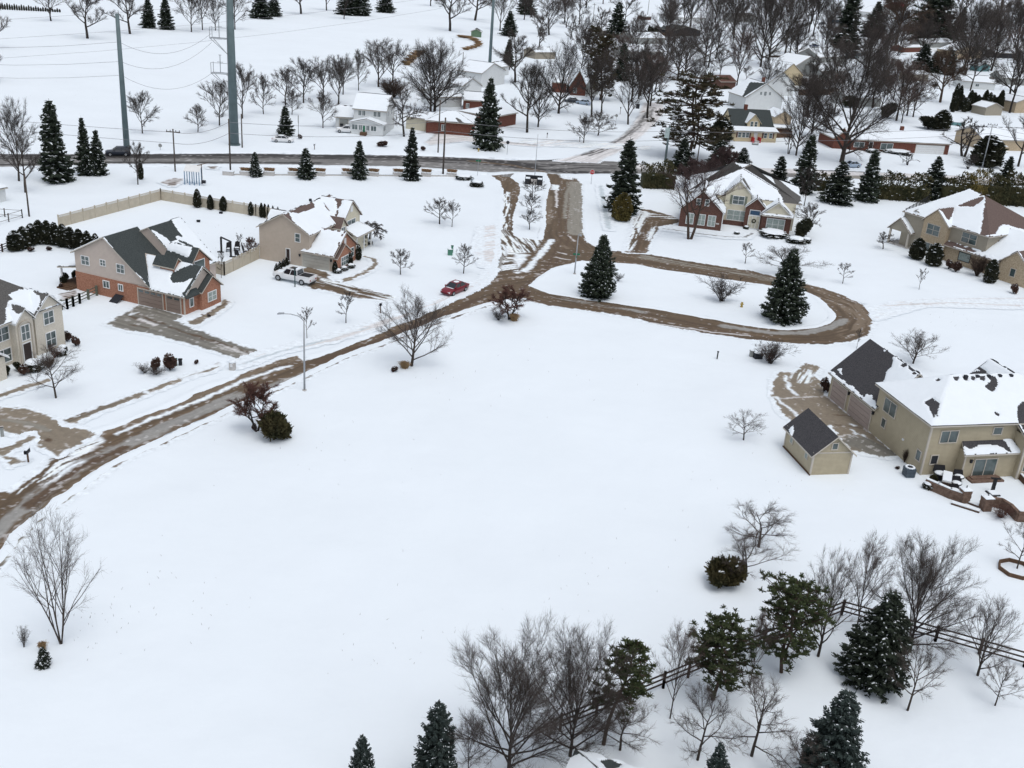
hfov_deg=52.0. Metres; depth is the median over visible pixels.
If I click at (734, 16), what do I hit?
grey green house
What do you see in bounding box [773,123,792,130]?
dark red garage
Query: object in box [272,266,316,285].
pickup truck
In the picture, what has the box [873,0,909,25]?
bare tree
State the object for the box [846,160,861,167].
car
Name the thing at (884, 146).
window
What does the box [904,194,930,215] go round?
iron fence
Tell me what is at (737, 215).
window
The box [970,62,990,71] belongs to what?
teal shed
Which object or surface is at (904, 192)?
hedge
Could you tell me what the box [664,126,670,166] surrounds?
steel pole
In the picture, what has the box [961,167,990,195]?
hedge
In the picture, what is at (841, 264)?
bare tree
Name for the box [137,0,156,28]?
spruce tree
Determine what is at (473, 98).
brick cottage
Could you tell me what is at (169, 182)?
bare ground
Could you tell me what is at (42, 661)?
spruce tree
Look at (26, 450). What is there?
mailbox
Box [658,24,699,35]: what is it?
white roof house
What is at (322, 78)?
bare tree
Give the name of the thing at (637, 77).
bare tree
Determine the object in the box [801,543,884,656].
bare tree
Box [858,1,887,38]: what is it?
spruce tree
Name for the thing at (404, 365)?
ornamental grass
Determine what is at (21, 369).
shrub
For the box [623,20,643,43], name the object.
bare tree
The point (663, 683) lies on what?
rail fence
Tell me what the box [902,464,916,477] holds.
air conditioner
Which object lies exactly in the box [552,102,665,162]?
side street
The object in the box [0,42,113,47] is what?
power line
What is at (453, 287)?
parked car
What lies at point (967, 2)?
bare tree
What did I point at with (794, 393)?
driveway
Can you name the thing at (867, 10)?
white gable house
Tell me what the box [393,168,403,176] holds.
stone planter
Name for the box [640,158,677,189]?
hedge
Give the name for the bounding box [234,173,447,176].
garden wall
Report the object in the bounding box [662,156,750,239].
birch tree
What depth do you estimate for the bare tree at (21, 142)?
172.21 m
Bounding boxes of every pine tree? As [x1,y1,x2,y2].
[580,25,600,57]
[586,34,618,99]
[587,636,656,745]
[646,70,738,157]
[684,604,769,700]
[747,568,836,673]
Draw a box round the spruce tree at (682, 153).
[666,138,696,173]
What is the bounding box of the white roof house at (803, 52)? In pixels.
[796,47,843,61]
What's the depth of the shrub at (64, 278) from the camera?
134.05 m
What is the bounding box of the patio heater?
[991,477,1000,489]
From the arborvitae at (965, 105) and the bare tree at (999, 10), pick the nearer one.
the arborvitae at (965, 105)
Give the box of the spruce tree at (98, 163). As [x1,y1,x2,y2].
[88,130,109,175]
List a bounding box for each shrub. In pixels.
[6,365,10,375]
[12,362,20,369]
[16,626,28,646]
[17,364,29,374]
[24,358,45,372]
[40,357,56,366]
[48,344,63,357]
[54,348,66,356]
[57,344,67,350]
[59,272,68,282]
[64,331,71,340]
[71,335,80,345]
[132,362,153,372]
[148,365,166,374]
[150,356,160,369]
[163,353,176,369]
[243,236,259,253]
[256,409,293,441]
[334,268,342,273]
[340,266,348,270]
[347,263,355,268]
[374,76,411,97]
[376,141,387,146]
[391,366,397,371]
[456,173,474,180]
[469,179,484,186]
[491,309,505,319]
[611,192,633,221]
[614,272,623,280]
[695,272,748,301]
[704,554,748,588]
[753,339,800,363]
[757,228,789,238]
[758,343,782,360]
[785,235,806,243]
[791,73,831,88]
[794,216,813,236]
[804,237,811,243]
[820,377,829,392]
[841,96,858,106]
[881,103,897,117]
[881,149,911,155]
[902,450,908,461]
[918,116,942,129]
[922,481,932,490]
[929,474,937,480]
[946,259,953,268]
[951,260,962,271]
[967,254,990,275]
[991,501,1020,518]
[1010,283,1018,293]
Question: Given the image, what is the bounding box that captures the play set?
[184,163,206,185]
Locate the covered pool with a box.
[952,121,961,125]
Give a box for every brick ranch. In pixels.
[425,110,475,135]
[818,126,951,154]
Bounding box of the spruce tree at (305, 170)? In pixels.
[296,148,317,179]
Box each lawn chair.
[226,242,229,251]
[234,241,239,249]
[234,249,240,256]
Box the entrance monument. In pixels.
[525,175,542,184]
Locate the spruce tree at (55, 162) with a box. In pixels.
[37,98,76,184]
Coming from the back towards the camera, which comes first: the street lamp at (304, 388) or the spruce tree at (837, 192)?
the spruce tree at (837, 192)
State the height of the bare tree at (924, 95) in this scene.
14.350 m
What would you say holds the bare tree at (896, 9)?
on the ground at (480, 474)
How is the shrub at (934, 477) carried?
on the ground at (480, 474)
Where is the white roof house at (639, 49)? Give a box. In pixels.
[614,45,662,55]
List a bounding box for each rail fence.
[0,208,22,221]
[0,243,6,251]
[60,285,97,309]
[560,599,1023,728]
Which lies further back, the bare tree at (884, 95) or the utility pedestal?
the bare tree at (884, 95)
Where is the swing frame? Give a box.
[217,237,235,256]
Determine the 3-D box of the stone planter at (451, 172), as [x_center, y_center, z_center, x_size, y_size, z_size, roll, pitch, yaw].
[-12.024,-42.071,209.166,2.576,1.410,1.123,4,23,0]
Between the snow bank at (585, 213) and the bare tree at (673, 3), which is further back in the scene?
the bare tree at (673, 3)
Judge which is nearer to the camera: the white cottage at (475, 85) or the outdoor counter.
the outdoor counter
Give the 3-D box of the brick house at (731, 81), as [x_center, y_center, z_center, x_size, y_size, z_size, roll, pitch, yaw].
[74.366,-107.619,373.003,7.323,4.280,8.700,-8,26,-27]
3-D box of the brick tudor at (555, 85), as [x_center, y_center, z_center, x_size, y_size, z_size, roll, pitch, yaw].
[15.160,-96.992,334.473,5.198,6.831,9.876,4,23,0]
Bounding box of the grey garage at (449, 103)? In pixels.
[421,87,462,106]
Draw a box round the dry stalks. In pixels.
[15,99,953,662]
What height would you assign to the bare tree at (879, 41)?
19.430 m
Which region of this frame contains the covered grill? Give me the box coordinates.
[933,464,944,480]
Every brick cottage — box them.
[462,91,496,108]
[937,43,981,58]
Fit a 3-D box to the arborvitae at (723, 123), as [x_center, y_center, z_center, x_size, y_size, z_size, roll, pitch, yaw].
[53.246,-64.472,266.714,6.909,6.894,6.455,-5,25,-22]
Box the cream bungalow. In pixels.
[723,104,779,142]
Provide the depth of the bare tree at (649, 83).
290.12 m
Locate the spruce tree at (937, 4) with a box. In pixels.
[906,0,960,39]
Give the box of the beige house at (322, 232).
[256,194,374,270]
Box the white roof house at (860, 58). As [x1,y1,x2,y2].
[858,53,901,64]
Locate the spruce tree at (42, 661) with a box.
[34,646,51,669]
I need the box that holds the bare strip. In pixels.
[423,133,539,146]
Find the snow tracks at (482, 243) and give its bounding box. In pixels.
[469,224,501,267]
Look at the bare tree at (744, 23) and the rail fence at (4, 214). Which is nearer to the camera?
the rail fence at (4, 214)
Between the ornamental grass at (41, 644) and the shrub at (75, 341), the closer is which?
the ornamental grass at (41, 644)
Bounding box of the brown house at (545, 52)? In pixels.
[524,47,556,58]
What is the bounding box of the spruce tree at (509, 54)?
[501,40,513,66]
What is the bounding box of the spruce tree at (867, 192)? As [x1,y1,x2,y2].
[852,149,882,203]
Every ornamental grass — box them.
[36,641,47,648]
[398,360,410,368]
[509,313,520,320]
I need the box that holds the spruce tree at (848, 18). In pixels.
[828,0,863,56]
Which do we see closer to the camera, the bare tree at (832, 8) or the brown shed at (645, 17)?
the bare tree at (832, 8)
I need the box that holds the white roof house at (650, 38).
[618,32,664,43]
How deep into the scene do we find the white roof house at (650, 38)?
510.93 m
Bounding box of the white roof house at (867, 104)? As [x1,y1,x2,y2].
[830,89,882,106]
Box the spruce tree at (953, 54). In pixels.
[938,50,957,74]
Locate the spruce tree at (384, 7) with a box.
[375,0,396,12]
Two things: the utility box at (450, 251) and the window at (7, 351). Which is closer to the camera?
the window at (7, 351)
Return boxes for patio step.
[951,500,980,512]
[967,500,978,507]
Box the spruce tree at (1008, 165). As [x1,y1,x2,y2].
[992,156,1014,185]
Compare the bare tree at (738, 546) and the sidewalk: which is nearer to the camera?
the bare tree at (738, 546)
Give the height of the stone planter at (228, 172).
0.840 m
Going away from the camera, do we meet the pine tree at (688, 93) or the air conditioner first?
the air conditioner
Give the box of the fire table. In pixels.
[985,490,1000,496]
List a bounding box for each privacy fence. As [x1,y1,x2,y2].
[57,188,271,225]
[215,245,259,275]
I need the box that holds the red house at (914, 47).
[890,44,922,51]
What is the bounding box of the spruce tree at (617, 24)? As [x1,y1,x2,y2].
[602,1,627,35]
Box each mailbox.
[24,447,29,461]
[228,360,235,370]
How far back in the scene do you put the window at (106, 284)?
131.16 m
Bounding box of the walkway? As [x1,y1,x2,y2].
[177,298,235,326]
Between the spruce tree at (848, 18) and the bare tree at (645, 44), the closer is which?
the bare tree at (645, 44)
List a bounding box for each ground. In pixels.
[0,0,1023,767]
[52,289,82,301]
[156,177,186,187]
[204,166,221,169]
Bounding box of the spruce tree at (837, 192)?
[816,160,855,206]
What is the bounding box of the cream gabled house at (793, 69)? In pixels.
[758,60,802,85]
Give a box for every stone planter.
[222,170,234,175]
[239,167,250,175]
[263,167,275,175]
[287,167,297,175]
[314,168,325,175]
[341,168,351,176]
[368,168,379,176]
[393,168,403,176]
[420,168,431,176]
[446,169,457,176]
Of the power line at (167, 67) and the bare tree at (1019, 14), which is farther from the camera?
the bare tree at (1019, 14)
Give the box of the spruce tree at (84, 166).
[73,118,93,175]
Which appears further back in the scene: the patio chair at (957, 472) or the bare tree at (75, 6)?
the bare tree at (75, 6)
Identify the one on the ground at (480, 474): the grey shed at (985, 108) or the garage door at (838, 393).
the grey shed at (985, 108)
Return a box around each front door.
[22,341,32,361]
[747,215,760,228]
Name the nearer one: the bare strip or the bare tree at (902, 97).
the bare strip
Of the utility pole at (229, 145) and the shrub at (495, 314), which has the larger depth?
the utility pole at (229, 145)
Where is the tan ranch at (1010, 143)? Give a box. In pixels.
[954,126,1023,150]
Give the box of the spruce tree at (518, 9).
[516,0,537,14]
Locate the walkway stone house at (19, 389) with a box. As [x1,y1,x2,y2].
[0,375,56,400]
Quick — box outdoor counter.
[942,470,952,485]
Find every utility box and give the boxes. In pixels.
[448,248,452,255]
[749,349,754,356]
[753,351,762,358]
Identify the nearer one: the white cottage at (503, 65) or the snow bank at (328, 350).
the snow bank at (328, 350)
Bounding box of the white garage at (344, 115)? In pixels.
[334,105,353,126]
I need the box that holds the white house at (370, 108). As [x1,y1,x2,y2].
[349,92,394,136]
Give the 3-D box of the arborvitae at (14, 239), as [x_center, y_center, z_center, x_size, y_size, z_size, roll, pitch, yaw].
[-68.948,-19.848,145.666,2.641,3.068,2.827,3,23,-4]
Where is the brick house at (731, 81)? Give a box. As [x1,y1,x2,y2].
[709,75,736,87]
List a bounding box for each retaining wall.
[926,478,961,501]
[993,497,1023,521]
[1018,473,1023,483]
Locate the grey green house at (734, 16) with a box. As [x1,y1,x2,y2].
[722,13,754,21]
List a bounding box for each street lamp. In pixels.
[277,312,306,390]
[573,234,581,273]
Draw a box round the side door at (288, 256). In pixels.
[286,248,290,260]
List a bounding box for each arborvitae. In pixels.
[5,230,24,250]
[17,226,31,249]
[25,223,38,245]
[33,220,43,243]
[40,220,49,244]
[47,222,57,245]
[55,224,66,247]
[63,227,73,248]
[71,229,82,248]
[80,230,90,245]
[89,233,97,241]
[138,160,143,179]
[193,189,201,207]
[206,195,213,209]
[219,196,226,210]
[248,201,253,215]
[259,203,262,217]
[263,203,266,217]
[332,261,337,272]
[348,252,353,263]
[355,244,361,259]
[710,117,734,142]
[908,238,926,259]
[924,243,945,266]
[934,109,953,130]
[949,83,960,111]
[956,86,963,110]
[960,97,969,111]
[968,89,974,110]
[969,135,1008,167]
[973,95,981,103]
[982,259,999,282]
[983,90,988,99]
[986,92,993,101]
[996,90,1004,106]
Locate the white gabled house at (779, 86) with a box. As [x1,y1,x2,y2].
[745,67,793,95]
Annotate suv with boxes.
[105,146,130,156]
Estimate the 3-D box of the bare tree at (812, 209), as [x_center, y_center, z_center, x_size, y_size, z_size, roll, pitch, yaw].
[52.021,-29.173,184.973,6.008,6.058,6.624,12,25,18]
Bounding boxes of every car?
[272,134,293,142]
[336,124,350,132]
[440,279,468,295]
[565,97,579,102]
[576,99,590,104]
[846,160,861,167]
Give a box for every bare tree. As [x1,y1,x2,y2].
[0,3,12,30]
[0,95,39,180]
[0,127,40,192]
[0,503,104,643]
[23,340,84,397]
[32,0,62,20]
[65,0,107,38]
[98,0,145,33]
[121,141,148,184]
[126,90,159,133]
[170,0,207,31]
[185,104,208,131]
[193,0,210,29]
[196,78,227,125]
[204,0,226,30]
[216,0,251,29]
[217,250,223,277]
[222,62,257,118]
[248,73,276,113]
[268,66,303,105]
[280,57,325,102]
[280,89,301,112]
[295,0,301,13]
[298,307,316,334]
[301,55,345,96]
[305,90,340,127]
[319,56,355,103]
[329,53,359,94]
[335,291,352,322]
[336,0,352,18]
[344,49,371,90]
[360,36,399,86]
[365,221,386,241]
[373,39,414,79]
[375,284,456,366]
[387,88,429,136]
[390,249,414,274]
[396,37,472,111]
[399,37,465,110]
[423,197,454,223]
[433,0,471,30]
[437,610,601,767]
[444,201,460,222]
[451,242,479,273]
[454,708,485,767]
[469,0,491,20]
[486,0,515,29]
[491,26,544,82]
[499,43,524,69]
[500,58,547,132]
[507,613,642,757]
[510,0,532,19]
[520,209,542,229]
[521,193,540,209]
[522,0,540,16]
[522,62,563,126]
[523,179,545,199]
[526,0,566,34]
[530,9,550,45]
[530,35,593,113]
[556,0,577,27]
[560,14,579,37]
[560,27,598,68]
[561,0,579,21]
[565,115,602,142]
[569,0,592,20]
[574,13,599,43]
[577,54,613,113]
[580,110,615,135]
[581,691,662,754]
[586,45,619,112]
[592,29,615,55]
[593,7,611,42]
[606,64,649,124]
[608,0,641,19]
[611,32,637,58]
[616,37,662,92]
[616,41,664,98]
[623,16,650,44]
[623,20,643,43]
[623,55,654,97]
[630,50,679,105]
[631,11,650,30]
[637,52,670,117]
[648,1,681,39]
[649,26,690,73]
[650,615,715,718]
[651,22,710,77]
[652,74,675,92]
[657,2,681,26]
[657,49,675,89]
[660,0,684,14]
[663,19,715,73]
[664,0,685,22]
[664,680,750,763]
[673,0,695,25]
[673,157,719,179]
[676,58,717,103]
[679,0,709,25]
[689,2,733,66]
[693,21,728,67]
[705,0,744,58]
[706,0,726,21]
[708,47,735,74]
[708,666,801,767]
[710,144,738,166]
[716,0,745,32]
[719,521,799,580]
[724,0,759,35]
[724,500,799,546]
[725,27,762,85]
[725,409,767,439]
[727,0,765,48]
[736,0,792,66]
[737,607,780,685]
[741,243,753,262]
[742,66,753,78]
[746,0,808,63]
[753,243,831,269]
[755,53,791,83]
[768,0,816,53]
[774,71,832,155]
[774,727,847,767]
[781,55,833,111]
[783,16,811,53]
[784,120,798,153]
[786,0,815,52]
[786,17,817,51]
[790,73,842,133]
[791,27,920,162]
[793,202,826,234]
[797,166,824,205]
[801,0,830,31]
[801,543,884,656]
[802,0,832,36]
[806,20,852,61]
[809,99,841,131]
[813,0,843,33]
[817,0,844,23]
[818,10,838,44]
[820,61,842,94]
[822,36,864,90]
[823,71,853,105]
[825,7,842,38]
[835,7,911,74]
[838,263,855,283]
[841,530,901,623]
[855,526,990,661]
[860,49,899,92]
[860,65,887,105]
[865,28,897,60]
[868,3,899,43]
[870,70,898,106]
[872,53,934,120]
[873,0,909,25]
[876,231,897,248]
[878,21,907,63]
[879,0,935,43]
[884,23,919,55]
[884,57,916,97]
[886,635,952,710]
[890,7,925,35]
[892,329,951,363]
[894,84,920,122]
[898,71,934,115]
[900,152,919,164]
[907,75,938,116]
[911,20,941,47]
[913,8,945,44]
[918,268,928,287]
[919,43,971,102]
[936,3,976,42]
[938,13,959,35]
[940,116,986,156]
[942,0,1002,67]
[949,0,1014,65]
[952,25,997,72]
[954,39,993,90]
[954,593,1023,675]
[955,0,974,6]
[958,0,1016,60]
[960,153,978,168]
[979,657,1023,705]
[982,15,1018,70]
[984,30,1013,67]
[986,1,1014,29]
[989,0,1016,28]
[990,19,1023,112]
[992,42,1023,93]
[996,11,1013,39]
[997,0,1023,43]
[998,0,1023,39]
[998,520,1023,568]
[999,54,1023,90]
[1002,112,1023,166]
[1004,5,1023,44]
[1004,25,1023,52]
[1010,3,1023,40]
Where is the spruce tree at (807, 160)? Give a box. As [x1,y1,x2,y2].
[789,133,821,195]
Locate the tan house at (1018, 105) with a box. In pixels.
[1002,93,1023,112]
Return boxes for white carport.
[0,183,7,201]
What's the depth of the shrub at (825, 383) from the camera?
119.35 m
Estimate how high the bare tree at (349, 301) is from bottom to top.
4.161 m
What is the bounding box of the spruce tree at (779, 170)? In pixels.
[770,156,789,182]
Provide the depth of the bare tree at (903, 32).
507.46 m
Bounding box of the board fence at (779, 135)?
[776,131,790,137]
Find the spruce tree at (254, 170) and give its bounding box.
[248,152,262,177]
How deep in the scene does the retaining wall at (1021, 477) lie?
102.43 m
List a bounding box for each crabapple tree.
[226,381,281,431]
[486,284,533,319]
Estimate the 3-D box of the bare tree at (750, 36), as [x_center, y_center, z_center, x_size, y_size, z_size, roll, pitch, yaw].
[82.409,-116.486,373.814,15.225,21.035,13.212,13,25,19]
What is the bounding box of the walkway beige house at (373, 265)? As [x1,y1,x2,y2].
[336,254,381,284]
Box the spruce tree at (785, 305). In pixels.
[759,248,809,326]
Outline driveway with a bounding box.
[99,304,275,366]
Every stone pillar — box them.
[959,485,973,503]
[978,493,994,511]
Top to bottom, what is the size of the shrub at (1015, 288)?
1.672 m
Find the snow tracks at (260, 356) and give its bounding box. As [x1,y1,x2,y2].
[227,265,500,369]
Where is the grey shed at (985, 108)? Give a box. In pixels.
[971,100,1003,115]
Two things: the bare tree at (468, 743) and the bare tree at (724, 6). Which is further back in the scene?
the bare tree at (724, 6)
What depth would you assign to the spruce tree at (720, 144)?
234.89 m
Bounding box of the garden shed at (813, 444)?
[782,408,856,475]
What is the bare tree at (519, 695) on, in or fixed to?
on the ground at (480, 474)
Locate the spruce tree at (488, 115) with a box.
[467,76,504,151]
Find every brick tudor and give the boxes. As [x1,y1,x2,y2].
[552,68,567,92]
[567,68,597,94]
[568,68,586,95]
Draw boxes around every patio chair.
[949,483,958,489]
[952,475,961,488]
[953,469,964,481]
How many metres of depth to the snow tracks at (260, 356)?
125.72 m
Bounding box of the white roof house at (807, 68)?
[804,62,846,78]
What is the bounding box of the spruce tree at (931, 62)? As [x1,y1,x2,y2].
[923,51,942,73]
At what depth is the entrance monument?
207.76 m
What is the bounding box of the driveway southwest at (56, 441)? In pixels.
[0,404,102,458]
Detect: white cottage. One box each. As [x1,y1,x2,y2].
[449,74,482,93]
[456,60,505,87]
[491,61,508,74]
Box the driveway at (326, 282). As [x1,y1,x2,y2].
[301,266,399,302]
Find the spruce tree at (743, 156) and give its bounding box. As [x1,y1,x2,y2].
[735,148,752,163]
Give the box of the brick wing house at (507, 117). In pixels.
[459,107,517,127]
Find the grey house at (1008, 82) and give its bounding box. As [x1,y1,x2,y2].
[989,70,1023,85]
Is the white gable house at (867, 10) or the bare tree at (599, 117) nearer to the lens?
the bare tree at (599, 117)
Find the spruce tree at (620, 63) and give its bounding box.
[611,43,630,80]
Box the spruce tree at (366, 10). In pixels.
[354,0,372,16]
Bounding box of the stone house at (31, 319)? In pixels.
[0,279,65,380]
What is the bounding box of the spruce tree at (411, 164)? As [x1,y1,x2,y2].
[398,127,422,180]
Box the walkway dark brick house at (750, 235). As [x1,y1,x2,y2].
[658,226,757,239]
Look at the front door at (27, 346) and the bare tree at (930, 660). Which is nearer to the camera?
the bare tree at (930, 660)
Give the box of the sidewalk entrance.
[594,184,616,231]
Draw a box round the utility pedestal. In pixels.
[0,427,3,436]
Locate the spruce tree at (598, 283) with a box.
[577,234,618,302]
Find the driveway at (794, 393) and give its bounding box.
[766,361,899,460]
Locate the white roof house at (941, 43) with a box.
[910,38,952,47]
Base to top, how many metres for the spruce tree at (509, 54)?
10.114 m
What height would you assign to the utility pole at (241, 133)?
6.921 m
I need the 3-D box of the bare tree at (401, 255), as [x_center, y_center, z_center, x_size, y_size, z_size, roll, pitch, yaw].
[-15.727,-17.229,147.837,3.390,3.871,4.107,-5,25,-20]
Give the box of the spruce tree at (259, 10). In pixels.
[248,0,272,18]
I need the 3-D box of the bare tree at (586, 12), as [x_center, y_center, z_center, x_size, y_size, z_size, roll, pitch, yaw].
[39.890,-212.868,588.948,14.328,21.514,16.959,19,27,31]
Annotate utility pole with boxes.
[24,174,29,216]
[166,129,179,171]
[228,119,230,169]
[241,114,242,147]
[437,100,440,152]
[442,118,445,173]
[981,123,997,167]
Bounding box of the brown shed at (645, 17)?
[638,15,650,19]
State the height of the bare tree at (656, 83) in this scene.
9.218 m
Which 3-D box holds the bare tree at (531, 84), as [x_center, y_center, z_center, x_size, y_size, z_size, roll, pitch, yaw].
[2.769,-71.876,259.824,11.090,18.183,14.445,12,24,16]
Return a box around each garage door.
[137,287,163,309]
[165,295,181,314]
[302,253,329,270]
[339,118,347,126]
[829,378,848,409]
[846,393,872,430]
[914,144,944,153]
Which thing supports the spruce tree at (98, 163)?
on the ground at (480, 474)
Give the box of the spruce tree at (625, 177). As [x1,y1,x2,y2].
[601,137,642,215]
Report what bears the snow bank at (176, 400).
on the residential road at (524, 262)
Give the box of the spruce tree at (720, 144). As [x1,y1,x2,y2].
[704,140,732,166]
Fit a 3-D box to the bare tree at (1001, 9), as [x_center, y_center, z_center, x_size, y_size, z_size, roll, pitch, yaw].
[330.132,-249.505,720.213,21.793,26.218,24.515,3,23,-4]
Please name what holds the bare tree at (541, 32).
on the ground at (480, 474)
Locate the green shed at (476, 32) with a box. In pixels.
[470,28,481,36]
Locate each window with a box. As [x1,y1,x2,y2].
[0,325,9,342]
[0,346,12,362]
[20,323,30,341]
[42,309,54,325]
[45,330,56,348]
[80,255,89,265]
[99,259,105,266]
[102,280,109,288]
[116,263,124,273]
[118,284,123,291]
[189,297,193,307]
[194,258,204,265]
[207,289,216,302]
[295,233,300,242]
[341,254,348,265]
[347,217,355,224]
[352,124,357,129]
[371,126,376,131]
[685,213,693,223]
[697,214,705,225]
[707,215,715,226]
[726,209,744,221]
[732,195,744,204]
[765,218,784,230]
[831,442,838,449]
[853,142,864,146]
[880,143,892,149]
[880,416,886,428]
[882,396,897,419]
[914,448,921,462]
[925,241,932,251]
[926,223,940,236]
[929,454,939,464]
[938,430,959,443]
[957,251,970,262]
[960,231,977,245]
[992,426,1003,434]
[1009,268,1016,277]
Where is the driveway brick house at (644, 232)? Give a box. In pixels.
[621,208,678,253]
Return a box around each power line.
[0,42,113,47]
[3,0,273,19]
[3,129,1023,143]
[5,0,411,38]
[9,1,476,57]
[20,121,1022,133]
[122,35,208,53]
[123,42,211,68]
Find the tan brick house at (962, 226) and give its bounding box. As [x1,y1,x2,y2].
[886,189,1023,287]
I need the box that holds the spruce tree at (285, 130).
[275,106,295,136]
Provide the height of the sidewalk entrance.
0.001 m
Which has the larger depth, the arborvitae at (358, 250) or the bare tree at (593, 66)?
the bare tree at (593, 66)
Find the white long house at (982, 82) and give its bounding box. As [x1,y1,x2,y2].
[952,74,996,89]
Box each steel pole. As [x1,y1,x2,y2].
[115,13,129,146]
[209,0,240,145]
[488,0,494,61]
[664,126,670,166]
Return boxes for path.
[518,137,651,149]
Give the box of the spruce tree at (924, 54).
[912,43,932,70]
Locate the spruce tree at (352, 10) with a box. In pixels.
[333,0,363,15]
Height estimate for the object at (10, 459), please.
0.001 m
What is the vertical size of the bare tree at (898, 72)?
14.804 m
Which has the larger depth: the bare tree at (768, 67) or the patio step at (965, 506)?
the bare tree at (768, 67)
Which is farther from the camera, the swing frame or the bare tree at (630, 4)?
the bare tree at (630, 4)
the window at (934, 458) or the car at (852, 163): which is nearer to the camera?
the window at (934, 458)
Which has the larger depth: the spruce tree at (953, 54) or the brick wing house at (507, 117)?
the spruce tree at (953, 54)
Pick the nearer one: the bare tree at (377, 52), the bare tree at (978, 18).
the bare tree at (377, 52)
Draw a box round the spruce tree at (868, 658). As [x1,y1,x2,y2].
[831,589,913,703]
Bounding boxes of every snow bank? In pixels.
[0,151,544,159]
[0,164,486,174]
[0,298,525,562]
[90,377,231,432]
[299,332,377,359]
[399,180,503,322]
[510,172,550,239]
[528,261,835,329]
[582,183,597,245]
[650,252,866,303]
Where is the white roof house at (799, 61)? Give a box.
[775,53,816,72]
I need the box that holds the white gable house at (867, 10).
[857,6,891,17]
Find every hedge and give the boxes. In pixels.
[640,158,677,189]
[795,170,844,191]
[875,169,934,202]
[938,174,974,197]
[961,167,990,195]
[982,167,1023,206]
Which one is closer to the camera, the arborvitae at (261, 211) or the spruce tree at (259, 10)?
the arborvitae at (261, 211)
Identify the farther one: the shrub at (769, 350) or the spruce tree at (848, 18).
the spruce tree at (848, 18)
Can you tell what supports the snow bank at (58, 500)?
on the ground at (480, 474)
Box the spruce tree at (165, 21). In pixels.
[157,0,174,29]
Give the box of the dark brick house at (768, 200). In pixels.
[678,162,801,233]
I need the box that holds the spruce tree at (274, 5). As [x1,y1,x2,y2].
[268,0,282,16]
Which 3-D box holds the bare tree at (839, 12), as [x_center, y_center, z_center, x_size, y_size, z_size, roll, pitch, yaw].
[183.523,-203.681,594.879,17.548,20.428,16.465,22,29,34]
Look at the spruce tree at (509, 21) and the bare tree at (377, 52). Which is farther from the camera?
the spruce tree at (509, 21)
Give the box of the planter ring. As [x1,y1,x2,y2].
[998,558,1023,579]
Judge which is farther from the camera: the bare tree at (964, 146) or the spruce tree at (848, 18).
the spruce tree at (848, 18)
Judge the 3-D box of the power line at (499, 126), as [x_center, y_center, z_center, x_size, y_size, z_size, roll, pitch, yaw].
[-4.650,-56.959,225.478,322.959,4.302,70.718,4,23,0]
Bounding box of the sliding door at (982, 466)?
[970,458,998,475]
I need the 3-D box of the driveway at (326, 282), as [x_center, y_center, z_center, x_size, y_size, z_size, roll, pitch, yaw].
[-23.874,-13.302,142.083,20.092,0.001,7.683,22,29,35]
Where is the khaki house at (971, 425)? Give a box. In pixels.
[828,339,1023,483]
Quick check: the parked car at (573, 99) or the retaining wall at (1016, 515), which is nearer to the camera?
the retaining wall at (1016, 515)
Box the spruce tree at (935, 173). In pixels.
[921,156,948,200]
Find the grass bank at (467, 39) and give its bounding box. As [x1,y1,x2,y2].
[456,36,482,50]
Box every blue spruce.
[348,734,374,767]
[411,699,457,767]
[706,742,730,767]
[795,688,870,767]
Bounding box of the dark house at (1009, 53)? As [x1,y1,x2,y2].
[991,50,1013,57]
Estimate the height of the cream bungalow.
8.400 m
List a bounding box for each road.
[0,153,1023,186]
[0,172,878,577]
[865,296,1023,320]
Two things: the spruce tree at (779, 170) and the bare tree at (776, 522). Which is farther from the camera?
the spruce tree at (779, 170)
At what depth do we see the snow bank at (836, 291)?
163.45 m
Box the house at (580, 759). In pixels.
[566,749,644,767]
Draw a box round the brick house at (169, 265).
[57,217,223,314]
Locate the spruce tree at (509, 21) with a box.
[497,11,517,35]
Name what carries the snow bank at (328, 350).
on the ground at (480, 474)
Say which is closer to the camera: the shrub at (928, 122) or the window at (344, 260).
the window at (344, 260)
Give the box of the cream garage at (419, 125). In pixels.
[406,109,434,131]
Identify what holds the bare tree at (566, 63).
on the ground at (480, 474)
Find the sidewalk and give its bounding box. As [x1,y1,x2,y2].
[57,360,227,428]
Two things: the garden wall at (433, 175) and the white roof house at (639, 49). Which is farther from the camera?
the white roof house at (639, 49)
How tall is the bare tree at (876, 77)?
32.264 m
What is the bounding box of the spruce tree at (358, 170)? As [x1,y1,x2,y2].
[347,140,369,179]
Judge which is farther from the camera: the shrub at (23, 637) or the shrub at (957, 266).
the shrub at (957, 266)
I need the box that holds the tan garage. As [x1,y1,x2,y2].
[767,107,792,124]
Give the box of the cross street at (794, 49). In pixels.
[772,45,1022,51]
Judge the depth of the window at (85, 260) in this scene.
131.26 m
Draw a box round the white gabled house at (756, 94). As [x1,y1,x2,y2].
[727,77,783,109]
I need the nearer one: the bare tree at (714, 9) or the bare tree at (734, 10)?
the bare tree at (734, 10)
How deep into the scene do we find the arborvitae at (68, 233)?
147.96 m
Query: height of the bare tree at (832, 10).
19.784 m
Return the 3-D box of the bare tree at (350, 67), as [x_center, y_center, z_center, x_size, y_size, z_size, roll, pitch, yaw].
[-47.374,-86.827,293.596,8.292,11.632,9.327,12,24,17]
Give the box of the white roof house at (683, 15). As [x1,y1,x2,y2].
[659,12,705,22]

